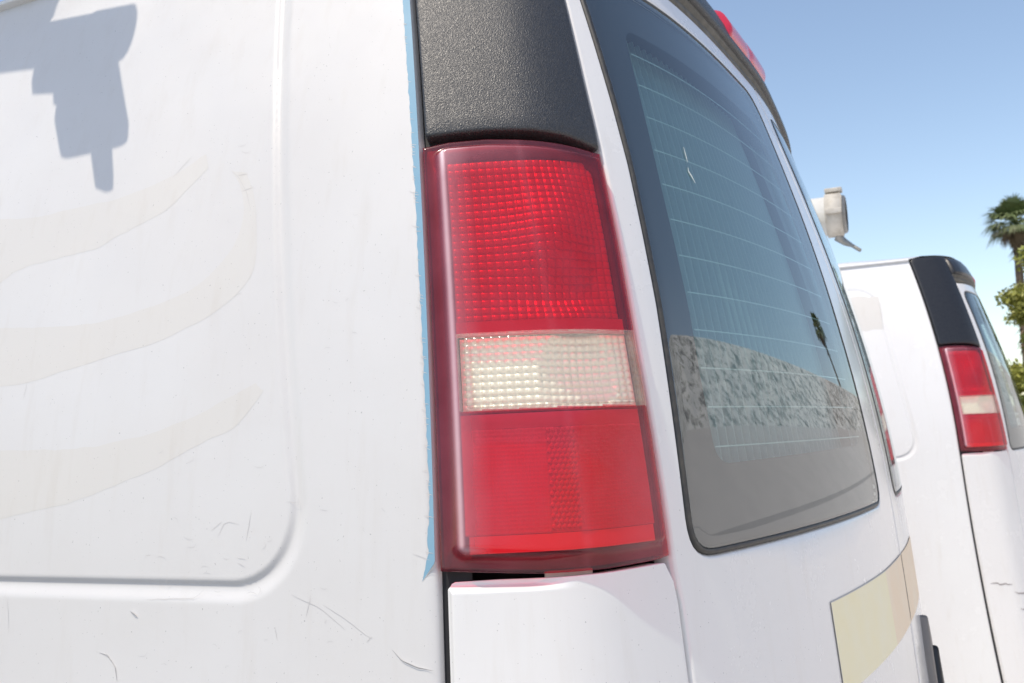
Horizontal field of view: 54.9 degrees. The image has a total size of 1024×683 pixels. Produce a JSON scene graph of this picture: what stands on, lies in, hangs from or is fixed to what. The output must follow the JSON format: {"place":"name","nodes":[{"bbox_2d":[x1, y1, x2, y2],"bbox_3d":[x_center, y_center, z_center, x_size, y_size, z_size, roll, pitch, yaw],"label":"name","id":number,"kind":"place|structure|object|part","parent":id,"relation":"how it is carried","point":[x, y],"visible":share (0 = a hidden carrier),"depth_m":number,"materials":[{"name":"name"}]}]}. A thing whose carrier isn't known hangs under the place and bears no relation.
{"place":"outdoors","nodes":[
{"label":"outdoors","id":0,"kind":"place"},
{"bbox_2d":[0,0,944,682],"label":"cargo van","id":1,"kind":"object","parent":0,"point":[432,340],"visible":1,"depth_m":1.22,"materials":[{"name":"white metal"}]},
{"bbox_3d":[0.387,0.392,1.401,0.344,1.888,0.937,-7,-7,33],"label":"rear door","id":2,"kind":"part","parent":1,"relation":"part of","materials":[{"name":"white paint"}]},
{"bbox_3d":[0.839,0.467,2.331,0.357,1.888,1.220,-5,-6,18],"label":"rear door","id":3,"kind":"part","parent":1,"relation":"part of","materials":[{"name":"white paint"}]},
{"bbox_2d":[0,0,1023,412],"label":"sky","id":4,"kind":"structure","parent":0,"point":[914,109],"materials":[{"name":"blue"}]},
{"bbox_2d":[811,187,1023,682],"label":"cargo van","id":5,"kind":"object","parent":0,"point":[957,432],"visible":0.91,"depth_m":4.53,"materials":[{"name":"white paint"}]},
{"bbox_3d":[2.489,0.653,4.868,0.344,1.888,0.936,-6,-7,31],"label":"rear door","id":6,"kind":"part","parent":5,"relation":"part of","materials":[{"name":"white paint"}]},
{"bbox_3d":[2.905,0.731,5.815,0.357,1.888,1.220,-4,-6,16],"label":"rear door","id":7,"kind":"part","parent":5,"relation":"part of","materials":[{"name":"white paint"}]},
{"bbox_2d":[979,193,1023,364],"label":"palm tree","id":8,"kind":"object","parent":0,"point":[1009,209],"visible":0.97,"depth_m":41.14,"materials":[{"name":"green plant"}]},
{"bbox_2d":[993,246,1023,421],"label":"leafy tree","id":9,"kind":"object","parent":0,"point":[1012,299],"visible":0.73,"depth_m":27.60,"materials":[{"name":"green plant"}]}
]}

